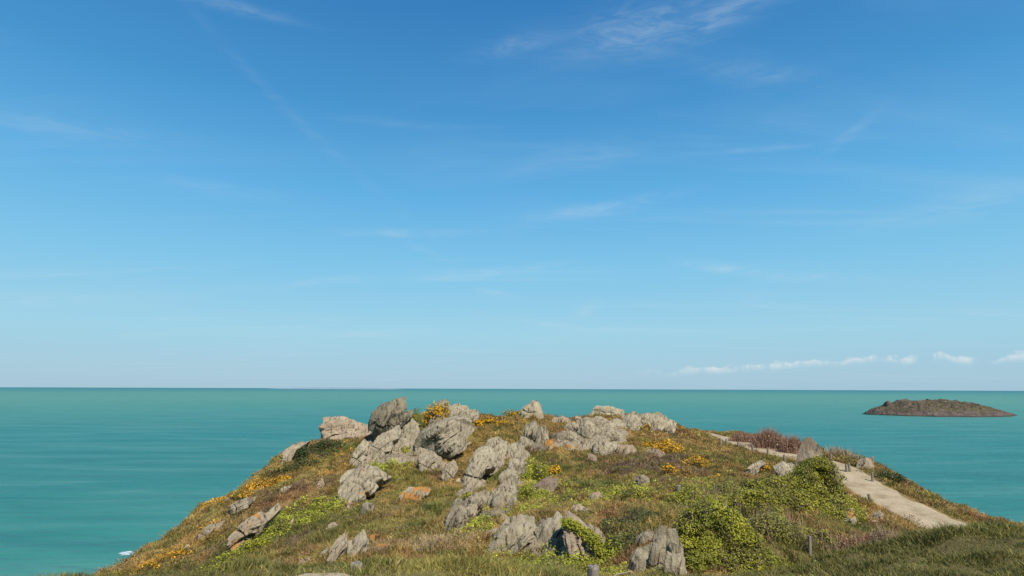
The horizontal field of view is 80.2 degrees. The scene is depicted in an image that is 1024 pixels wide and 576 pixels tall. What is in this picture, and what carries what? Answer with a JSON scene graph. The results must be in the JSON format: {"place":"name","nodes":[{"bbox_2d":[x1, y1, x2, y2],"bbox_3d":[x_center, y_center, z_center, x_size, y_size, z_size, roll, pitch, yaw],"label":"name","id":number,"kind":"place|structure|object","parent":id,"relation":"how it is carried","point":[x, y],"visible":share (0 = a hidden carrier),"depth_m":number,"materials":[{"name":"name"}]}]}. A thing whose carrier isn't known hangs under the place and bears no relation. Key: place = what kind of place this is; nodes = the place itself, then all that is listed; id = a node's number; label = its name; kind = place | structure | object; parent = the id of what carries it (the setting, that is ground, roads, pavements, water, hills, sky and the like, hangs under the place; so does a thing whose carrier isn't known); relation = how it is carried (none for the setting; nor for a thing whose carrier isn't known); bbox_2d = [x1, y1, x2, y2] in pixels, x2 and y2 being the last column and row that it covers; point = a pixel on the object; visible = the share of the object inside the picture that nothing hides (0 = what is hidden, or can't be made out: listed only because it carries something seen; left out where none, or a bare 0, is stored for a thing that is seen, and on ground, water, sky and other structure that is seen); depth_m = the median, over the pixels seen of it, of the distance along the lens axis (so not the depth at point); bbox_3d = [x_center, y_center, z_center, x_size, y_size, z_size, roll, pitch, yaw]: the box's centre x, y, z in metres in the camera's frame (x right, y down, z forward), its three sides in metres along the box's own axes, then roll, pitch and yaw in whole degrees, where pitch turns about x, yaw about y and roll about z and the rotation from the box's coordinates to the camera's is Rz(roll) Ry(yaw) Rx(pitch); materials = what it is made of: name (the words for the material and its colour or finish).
{"place":"outdoors","nodes":[
{"label":"outdoors","id":0,"kind":"place"},
{"bbox_2d":[297,573,351,575],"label":"viewpoint path","id":1,"kind":"structure","parent":0,"point":[331,574],"depth_m":6.30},
{"bbox_2d":[271,387,390,388],"bbox_3d":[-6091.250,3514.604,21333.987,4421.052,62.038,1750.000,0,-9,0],"label":"distant coast","id":2,"kind":"structure","parent":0,"point":[331,388],"depth_m":20583.30},
{"bbox_2d":[0,387,1023,575],"bbox_3d":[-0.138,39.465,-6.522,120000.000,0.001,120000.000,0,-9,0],"label":"sea","id":3,"kind":"structure","parent":0,"point":[93,478],"depth_m":499.64,"materials":[{"name":"liquid"}]},
{"bbox_2d":[863,399,1017,416],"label":"rocky island","id":4,"kind":"structure","parent":3,"relation":"in","point":[934,408],"depth_m":949.92,"materials":[{"name":"stone"}]},
{"bbox_2d":[0,0,1023,390],"label":"sky","id":5,"kind":"structure","parent":0,"point":[398,194],"materials":[{"name":"blue"}]},
{"bbox_2d":[33,410,1023,575],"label":"headland ground","id":6,"kind":"structure","parent":0,"point":[946,542],"depth_m":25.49,"materials":[{"name":"plant"}]},
{"bbox_2d":[196,523,215,539],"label":"rock","id":7,"kind":"object","parent":6,"relation":"on","point":[211,527],"visible":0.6,"depth_m":38.36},
{"bbox_2d":[211,552,247,568],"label":"green bush","id":8,"kind":"object","parent":6,"relation":"on","point":[229,558],"visible":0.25,"depth_m":29.42,"materials":[{"name":"green plant"}]},
{"bbox_2d":[226,496,255,514],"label":"rock","id":9,"kind":"object","parent":6,"relation":"on","point":[240,505],"visible":0.92,"depth_m":42.25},
{"bbox_2d":[226,489,256,499],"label":"gorse bush","id":10,"kind":"object","parent":6,"relation":"on","point":[242,493],"visible":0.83,"depth_m":44.88,"materials":[{"name":"yellow plant"}]},
{"bbox_2d":[227,502,280,552],"bbox_3d":[-14.629,13.761,34.331,1.686,2.808,3.530,-3,-10,18],"label":"rock","id":11,"kind":"object","parent":6,"relation":"on","point":[254,526],"visible":0.87,"depth_m":33.63,"materials":[{"name":"stone"}]},
{"bbox_2d":[239,534,275,552],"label":"green bush","id":12,"kind":"object","parent":6,"relation":"on","point":[253,544],"visible":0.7,"depth_m":31.77,"materials":[{"name":"green plant"}]},
{"bbox_2d":[262,517,297,535],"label":"green bush","id":13,"kind":"object","parent":6,"relation":"on","point":[276,526],"visible":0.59,"depth_m":33.93,"materials":[{"name":"green plant"}]},
{"bbox_2d":[281,441,309,464],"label":"rock","id":14,"kind":"object","parent":6,"relation":"on","point":[288,454],"visible":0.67,"depth_m":52.57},
{"bbox_2d":[292,446,309,461],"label":"green bush","id":15,"kind":"object","parent":6,"relation":"on","point":[299,452],"visible":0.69,"depth_m":52.98,"materials":[{"name":"green plant"}]},
{"bbox_2d":[298,503,328,513],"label":"green bush","id":16,"kind":"object","parent":6,"relation":"on","point":[317,506],"visible":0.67,"depth_m":38.77,"materials":[{"name":"green plant"}]},
{"bbox_2d":[314,438,341,448],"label":"green bush","id":17,"kind":"object","parent":6,"relation":"on","point":[320,443],"visible":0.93,"depth_m":55.99,"materials":[{"name":"green plant"}]},
{"bbox_2d":[326,532,347,562],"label":"rock","id":18,"kind":"object","parent":6,"relation":"on","point":[338,547],"visible":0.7,"depth_m":24.96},
{"bbox_2d":[319,416,370,439],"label":"rock","id":19,"kind":"object","parent":6,"relation":"on","point":[329,427],"visible":0.6,"depth_m":63.51,"materials":[{"name":"stone"}]},
{"bbox_2d":[329,432,371,439],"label":"rock","id":20,"kind":"object","parent":6,"relation":"on","point":[351,435],"visible":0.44,"depth_m":60.40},
{"bbox_2d":[346,529,368,559],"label":"rock","id":21,"kind":"object","parent":6,"relation":"on","point":[359,541],"visible":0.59,"depth_m":25.28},
{"bbox_2d":[349,439,368,467],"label":"rock","id":22,"kind":"object","parent":6,"relation":"on","point":[360,452],"visible":0.73,"depth_m":52.15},
{"bbox_2d":[337,464,391,503],"bbox_3d":[-10.623,14.435,43.057,3.642,3.540,3.965,0,-9,0],"label":"rock","id":23,"kind":"object","parent":6,"relation":"on","point":[363,482],"visible":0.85,"depth_m":43.01,"materials":[{"name":"stone"}]},
{"bbox_2d":[360,502,373,514],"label":"rock","id":24,"kind":"object","parent":6,"relation":"on","point":[365,506],"visible":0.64,"depth_m":36.86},
{"bbox_2d":[367,425,400,459],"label":"rock","id":25,"kind":"object","parent":6,"relation":"on","point":[382,445],"visible":0.71,"depth_m":53.79,"materials":[{"name":"stone"}]},
{"bbox_2d":[356,429,422,467],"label":"bedrock","id":26,"kind":"structure","parent":6,"relation":"on","point":[403,457],"depth_m":52.33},
{"bbox_2d":[368,397,406,438],"bbox_3d":[-11.974,12.418,58.334,3.506,3.970,4.062,3,-10,-17],"label":"rock","id":27,"kind":"object","parent":26,"relation":"on","point":[385,417],"visible":0.92,"depth_m":57.22,"materials":[{"name":"stone"}]},
{"bbox_2d":[391,437,413,452],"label":"rock","id":28,"kind":"object","parent":6,"relation":"on","point":[401,442],"visible":0.42,"depth_m":54.82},
{"bbox_2d":[400,418,419,437],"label":"rock","id":29,"kind":"object","parent":6,"relation":"on","point":[410,428],"visible":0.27,"depth_m":57.80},
{"bbox_2d":[399,410,412,427],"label":"rock","id":30,"kind":"object","parent":29,"relation":"on","point":[406,417],"visible":0.92,"depth_m":57.56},
{"bbox_2d":[399,486,430,502],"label":"rock","id":31,"kind":"object","parent":6,"relation":"on","point":[413,493],"visible":0.62,"depth_m":40.06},
{"bbox_2d":[408,407,425,430],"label":"green bush","id":32,"kind":"object","parent":6,"relation":"on","point":[421,422],"visible":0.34,"depth_m":59.06,"materials":[{"name":"green plant"}]},
{"bbox_2d":[417,450,442,472],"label":"rock","id":33,"kind":"object","parent":6,"relation":"on","point":[430,459],"visible":0.57,"depth_m":49.64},
{"bbox_2d":[420,401,450,426],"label":"gorse bush","id":34,"kind":"object","parent":6,"relation":"on","point":[429,413],"visible":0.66,"depth_m":61.57,"materials":[{"name":"yellow plant"}]},
{"bbox_2d":[412,535,461,552],"bbox_3d":[-3.330,11.057,26.065,3.087,0.893,1.894,0,-9,0],"label":"bare bush","id":35,"kind":"object","parent":6,"relation":"on","point":[434,540],"visible":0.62,"depth_m":25.99,"materials":[{"name":"brown plant"}]},
{"bbox_2d":[414,415,474,457],"bbox_3d":[-5.976,13.302,54.254,5.432,3.855,3.170,0,-9,0],"label":"rock","id":36,"kind":"object","parent":6,"relation":"on","point":[446,437],"visible":0.98,"depth_m":53.41,"materials":[{"name":"stone"}]},
{"bbox_2d":[440,460,457,480],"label":"rock","id":37,"kind":"object","parent":6,"relation":"on","point":[450,470],"visible":0.89,"depth_m":47.59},
{"bbox_2d":[444,498,467,531],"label":"rock","id":38,"kind":"object","parent":6,"relation":"on","point":[456,515],"visible":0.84,"depth_m":30.32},
{"bbox_2d":[448,403,469,415],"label":"rock","id":39,"kind":"object","parent":6,"relation":"on","point":[457,409],"visible":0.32,"depth_m":63.52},
{"bbox_2d":[466,409,478,422],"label":"rock","id":40,"kind":"object","parent":6,"relation":"on","point":[473,415],"visible":0.48,"depth_m":62.51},
{"bbox_2d":[466,489,489,521],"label":"rock","id":41,"kind":"object","parent":6,"relation":"on","point":[476,502],"visible":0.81,"depth_m":32.59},
{"bbox_2d":[462,446,496,484],"bbox_3d":[-2.487,14.472,47.019,2.346,4.257,3.662,-3,-10,21],"label":"rock","id":42,"kind":"object","parent":6,"relation":"on","point":[482,461],"visible":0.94,"depth_m":46.58,"materials":[{"name":"stone"}]},
{"bbox_2d":[455,446,505,496],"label":"bedrock","id":43,"kind":"structure","parent":6,"relation":"on","point":[470,485],"depth_m":45.60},
{"bbox_2d":[481,510,507,518],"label":"rock","id":44,"kind":"object","parent":6,"relation":"on","point":[488,512],"visible":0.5,"depth_m":32.45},
{"bbox_2d":[485,436,507,456],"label":"rock","id":45,"kind":"object","parent":6,"relation":"on","point":[497,444],"visible":0.59,"depth_m":53.54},
{"bbox_2d":[486,478,516,508],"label":"rock","id":46,"kind":"object","parent":6,"relation":"on","point":[503,492],"visible":0.53,"depth_m":37.48,"materials":[{"name":"stone"}]},
{"bbox_2d":[498,467,519,484],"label":"rock","id":47,"kind":"object","parent":6,"relation":"on","point":[504,476],"visible":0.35,"depth_m":44.32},
{"bbox_2d":[506,492,516,508],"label":"rock","id":48,"kind":"object","parent":6,"relation":"on","point":[513,498],"visible":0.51,"depth_m":36.16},
{"bbox_2d":[493,448,530,520],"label":"bedrock","id":49,"kind":"structure","parent":6,"relation":"on","point":[525,454],"depth_m":45.49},
{"bbox_2d":[488,514,536,553],"bbox_3d":[0.281,10.489,25.058,2.400,2.125,2.137,-4,-10,24],"label":"rock","id":50,"kind":"object","parent":6,"relation":"on","point":[516,531],"visible":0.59,"depth_m":24.82,"materials":[{"name":"stone"}]},
{"bbox_2d":[506,441,521,458],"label":"rock","id":51,"kind":"object","parent":6,"relation":"on","point":[514,450],"visible":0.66,"depth_m":53.25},
{"bbox_2d":[506,456,526,474],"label":"rock","id":52,"kind":"object","parent":6,"relation":"on","point":[518,464],"visible":0.56,"depth_m":48.97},
{"bbox_2d":[519,436,534,447],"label":"rock","id":53,"kind":"object","parent":6,"relation":"on","point":[526,441],"visible":0.38,"depth_m":55.94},
{"bbox_2d":[517,485,539,500],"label":"green bush","id":54,"kind":"object","parent":6,"relation":"on","point":[522,494],"visible":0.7,"depth_m":40.89,"materials":[{"name":"green plant"}]},
{"bbox_2d":[521,421,538,441],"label":"rock","id":55,"kind":"object","parent":6,"relation":"on","point":[530,429],"visible":0.75,"depth_m":58.27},
{"bbox_2d":[518,400,543,418],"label":"rock","id":56,"kind":"object","parent":6,"relation":"on","point":[532,407],"visible":0.71,"depth_m":67.07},
{"bbox_2d":[503,519,570,560],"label":"bedrock","id":57,"kind":"structure","parent":6,"relation":"on","point":[534,543],"depth_m":23.95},
{"bbox_2d":[529,442,546,451],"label":"rock","id":58,"kind":"object","parent":6,"relation":"on","point":[540,446],"visible":0.48,"depth_m":55.14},
{"bbox_2d":[533,465,548,478],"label":"green bush","id":59,"kind":"object","parent":6,"relation":"on","point":[541,470],"visible":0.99,"depth_m":47.97,"materials":[{"name":"green plant"}]},
{"bbox_2d":[535,424,548,444],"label":"rock","id":60,"kind":"object","parent":6,"relation":"on","point":[542,431],"visible":0.84,"depth_m":57.69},
{"bbox_2d":[533,477,558,494],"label":"rock","id":61,"kind":"object","parent":6,"relation":"on","point":[551,484],"visible":0.45,"depth_m":42.65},
{"bbox_2d":[534,511,563,544],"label":"rock","id":62,"kind":"object","parent":6,"relation":"on","point":[549,527],"visible":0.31,"depth_m":24.80,"materials":[{"name":"stone"}]},
{"bbox_2d":[91,411,1018,575],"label":"creeping foliage","id":63,"kind":"object","parent":6,"relation":"on","point":[329,505],"visible":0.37,"depth_m":38.11,"materials":[{"name":"green plant"}]},
{"bbox_2d":[539,555,580,571],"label":"green bush","id":64,"kind":"object","parent":6,"relation":"on","point":[551,560],"visible":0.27,"depth_m":14.28,"materials":[{"name":"green plant"}]},
{"bbox_2d":[546,492,574,503],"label":"green bush","id":65,"kind":"object","parent":6,"relation":"on","point":[563,498],"visible":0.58,"depth_m":36.96,"materials":[{"name":"green plant"}]},
{"bbox_2d":[559,430,579,442],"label":"rock","id":66,"kind":"object","parent":6,"relation":"on","point":[570,435],"visible":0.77,"depth_m":58.59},
{"bbox_2d":[563,421,579,430],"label":"rock","id":67,"kind":"object","parent":6,"relation":"on","point":[574,426],"visible":0.39,"depth_m":62.09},
{"bbox_2d":[570,503,588,513],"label":"rock","id":68,"kind":"object","parent":6,"relation":"on","point":[579,507],"visible":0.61,"depth_m":30.34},
{"bbox_2d":[561,510,606,560],"bbox_3d":[2.810,9.731,23.175,1.905,2.253,1.832,0,-9,0],"label":"rock","id":69,"kind":"object","parent":6,"relation":"on","point":[573,542],"visible":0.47,"depth_m":22.75,"materials":[{"name":"stone"}]},
{"bbox_2d":[559,515,607,556],"bbox_3d":[2.692,9.333,22.936,2.218,1.354,1.016,-6,-11,34],"label":"ivy strip","id":70,"kind":"object","parent":69,"relation":"on","point":[590,537],"visible":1,"depth_m":22.69,"materials":[{"name":"green plant"}]},
{"bbox_2d":[577,417,596,438],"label":"rock","id":71,"kind":"object","parent":6,"relation":"on","point":[586,427],"visible":0.76,"depth_m":59.99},
{"bbox_2d":[553,416,628,452],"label":"bedrock","id":72,"kind":"structure","parent":6,"relation":"on","point":[590,443],"depth_m":59.18,"materials":[{"name":"stone"}]},
{"bbox_2d":[587,564,598,575],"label":"wooden post","id":73,"kind":"object","parent":6,"relation":"on","point":[592,570],"visible":1,"depth_m":7.67,"materials":[{"name":"grey wood"}]},
{"bbox_2d":[595,422,607,433],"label":"rock","id":74,"kind":"object","parent":6,"relation":"on","point":[600,428],"visible":0.52,"depth_m":60.86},
{"bbox_2d":[591,438,617,455],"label":"rock","id":75,"kind":"object","parent":6,"relation":"on","point":[602,446],"visible":0.62,"depth_m":54.31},
{"bbox_2d":[590,405,624,416],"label":"rock","id":76,"kind":"object","parent":6,"relation":"on","point":[607,410],"visible":0.75,"depth_m":67.55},
{"bbox_2d":[605,536,621,552],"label":"green bush","id":77,"kind":"object","parent":6,"relation":"on","point":[612,541],"visible":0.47,"depth_m":22.71,"materials":[{"name":"green plant"}]},
{"bbox_2d":[604,424,625,440],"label":"rock","id":78,"kind":"object","parent":6,"relation":"on","point":[611,431],"visible":0.54,"depth_m":60.09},
{"bbox_2d":[607,418,626,427],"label":"rock","id":79,"kind":"object","parent":6,"relation":"on","point":[614,422],"visible":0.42,"depth_m":63.61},
{"bbox_2d":[616,444,636,454],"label":"rock","id":80,"kind":"object","parent":6,"relation":"on","point":[627,449],"visible":0.51,"depth_m":55.16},
{"bbox_2d":[612,487,648,501],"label":"green bush","id":81,"kind":"object","parent":6,"relation":"on","point":[628,494],"visible":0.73,"depth_m":36.34,"materials":[{"name":"green plant"}]},
{"bbox_2d":[622,411,641,431],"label":"rock","id":82,"kind":"object","parent":6,"relation":"on","point":[632,420],"visible":0.77,"depth_m":64.12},
{"bbox_2d":[627,544,649,571],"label":"rock","id":83,"kind":"object","parent":6,"relation":"on","point":[639,556],"visible":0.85,"depth_m":16.01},
{"bbox_2d":[633,474,649,485],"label":"rock","id":84,"kind":"object","parent":6,"relation":"on","point":[640,479],"visible":0.54,"depth_m":41.79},
{"bbox_2d":[634,529,653,545],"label":"rock","id":85,"kind":"object","parent":6,"relation":"on","point":[645,536],"visible":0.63,"depth_m":21.80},
{"bbox_2d":[642,412,667,431],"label":"rock","id":86,"kind":"object","parent":6,"relation":"on","point":[657,420],"visible":0.56,"depth_m":64.63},
{"bbox_2d":[648,525,667,570],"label":"rock","id":87,"kind":"object","parent":6,"relation":"on","point":[657,551],"visible":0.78,"depth_m":19.71,"materials":[{"name":"stone"}]},
{"bbox_2d":[652,439,685,454],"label":"gorse bush","id":88,"kind":"object","parent":6,"relation":"on","point":[663,449],"visible":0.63,"depth_m":54.63,"materials":[{"name":"yellow plant"}]},
{"bbox_2d":[661,463,678,474],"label":"gorse bush","id":89,"kind":"object","parent":6,"relation":"on","point":[665,468],"visible":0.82,"depth_m":46.03,"materials":[{"name":"yellow plant"}]},
{"bbox_2d":[664,419,676,434],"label":"rock","id":90,"kind":"object","parent":6,"relation":"on","point":[670,427],"visible":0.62,"depth_m":64.40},
{"bbox_2d":[664,528,688,575],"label":"rock","id":91,"kind":"object","parent":6,"relation":"on","point":[674,559],"visible":0.94,"depth_m":14.78,"materials":[{"name":"stone"}]},
{"bbox_2d":[656,484,714,504],"bbox_3d":[9.928,11.728,34.282,3.409,1.405,2.190,0,-9,0],"label":"green bush","id":92,"kind":"object","parent":6,"relation":"on","point":[689,494],"visible":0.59,"depth_m":34.00,"materials":[{"name":"green plant"}]},
{"bbox_2d":[680,454,713,467],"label":"gorse bush","id":93,"kind":"object","parent":6,"relation":"on","point":[698,462],"visible":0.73,"depth_m":49.01,"materials":[{"name":"yellow plant"}]},
{"bbox_2d":[677,476,784,520],"bbox_3d":[10.969,11.159,31.853,6.399,2.891,7.569,-2,-10,16],"label":"green bush","id":94,"kind":"object","parent":6,"relation":"on","point":[730,500],"visible":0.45,"depth_m":31.92,"materials":[{"name":"green plant"}]},
{"bbox_2d":[710,481,753,501],"bbox_3d":[13.041,12.142,36.366,2.919,1.284,2.282,0,-9,0],"label":"green bush","id":95,"kind":"object","parent":6,"relation":"on","point":[729,486],"visible":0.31,"depth_m":36.33,"materials":[{"name":"green plant"}]},
{"bbox_2d":[672,498,794,574],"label":"ivy mound","id":96,"kind":"object","parent":6,"relation":"on","point":[692,525],"visible":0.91,"depth_m":20.21,"materials":[{"name":"green plant"}]},
{"bbox_2d":[725,431,751,442],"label":"bare bush","id":97,"kind":"object","parent":6,"relation":"on","point":[744,437],"visible":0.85,"depth_m":70.10,"materials":[{"name":"brown plant"}]},
{"bbox_2d":[745,460,765,474],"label":"rock","id":98,"kind":"object","parent":6,"relation":"on","point":[755,468],"visible":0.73,"depth_m":48.54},
{"bbox_2d":[744,425,787,449],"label":"bare bush","id":99,"kind":"object","parent":6,"relation":"on","point":[770,437],"visible":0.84,"depth_m":65.98,"materials":[{"name":"brown plant"}]},
{"bbox_2d":[744,507,807,552],"bbox_3d":[11.526,10.648,26.912,3.536,2.080,2.523,0,-9,0],"label":"green bush","id":100,"kind":"object","parent":6,"relation":"on","point":[775,527],"visible":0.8,"depth_m":26.40,"materials":[{"name":"green plant"}]},
{"bbox_2d":[773,461,794,475],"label":"rock","id":101,"kind":"object","parent":6,"relation":"on","point":[782,467],"visible":0.45,"depth_m":45.80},
{"bbox_2d":[774,432,803,453],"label":"bare bush","id":102,"kind":"object","parent":6,"relation":"on","point":[791,446],"visible":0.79,"depth_m":63.05,"materials":[{"name":"brown plant"}]},
{"bbox_2d":[747,505,841,550],"bbox_3d":[14.109,11.696,29.442,5.964,2.201,4.423,-7,-12,37],"label":"green bush","id":103,"kind":"object","parent":6,"relation":"on","point":[815,533],"visible":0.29,"depth_m":29.69,"materials":[{"name":"green plant"}]},
{"bbox_2d":[738,454,868,523],"bbox_3d":[18.354,12.622,38.118,7.376,3.958,4.977,0,-9,0],"label":"ivy mound","id":104,"kind":"object","parent":6,"relation":"on","point":[801,488],"visible":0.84,"depth_m":38.06,"materials":[{"name":"green plant"}]},
{"bbox_2d":[794,437,824,492],"bbox_3d":[19.242,12.659,40.010,2.454,5.613,1.700,-4,-10,26],"label":"rock","id":105,"kind":"object","parent":6,"relation":"on","point":[810,447],"visible":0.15,"depth_m":40.14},
{"bbox_2d":[821,444,866,458],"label":"bare bush","id":106,"kind":"object","parent":6,"relation":"on","point":[840,452],"visible":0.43,"depth_m":62.14,"materials":[{"name":"brown plant"}]},
{"bbox_2d":[843,508,856,523],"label":"rock","id":107,"kind":"object","parent":6,"relation":"on","point":[852,519],"visible":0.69,"depth_m":35.58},
{"bbox_2d":[821,528,881,552],"bbox_3d":[14.659,11.387,26.808,3.625,1.901,2.665,0,-9,0],"label":"bare bush","id":108,"kind":"object","parent":6,"relation":"on","point":[845,541],"visible":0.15,"depth_m":26.68,"materials":[{"name":"brown plant"}]},
{"bbox_2d":[856,456,873,469],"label":"rock","id":109,"kind":"object","parent":6,"relation":"on","point":[865,462],"visible":0.66,"depth_m":55.33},
{"bbox_2d":[866,520,904,543],"bbox_3d":[17.171,11.463,27.661,2.339,1.951,2.557,-9,-13,44],"label":"bare bush","id":110,"kind":"object","parent":6,"relation":"on","point":[880,535],"visible":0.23,"depth_m":27.70,"materials":[{"name":"brown plant"}]},
{"bbox_2d":[874,469,907,482],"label":"green bush","id":111,"kind":"object","parent":6,"relation":"on","point":[886,472],"visible":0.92,"depth_m":51.87,"materials":[{"name":"green plant"}]},
{"bbox_2d":[712,433,965,528],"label":"sandy path","id":112,"kind":"structure","parent":0,"point":[864,485],"depth_m":47.42,"materials":[{"name":"sand"}]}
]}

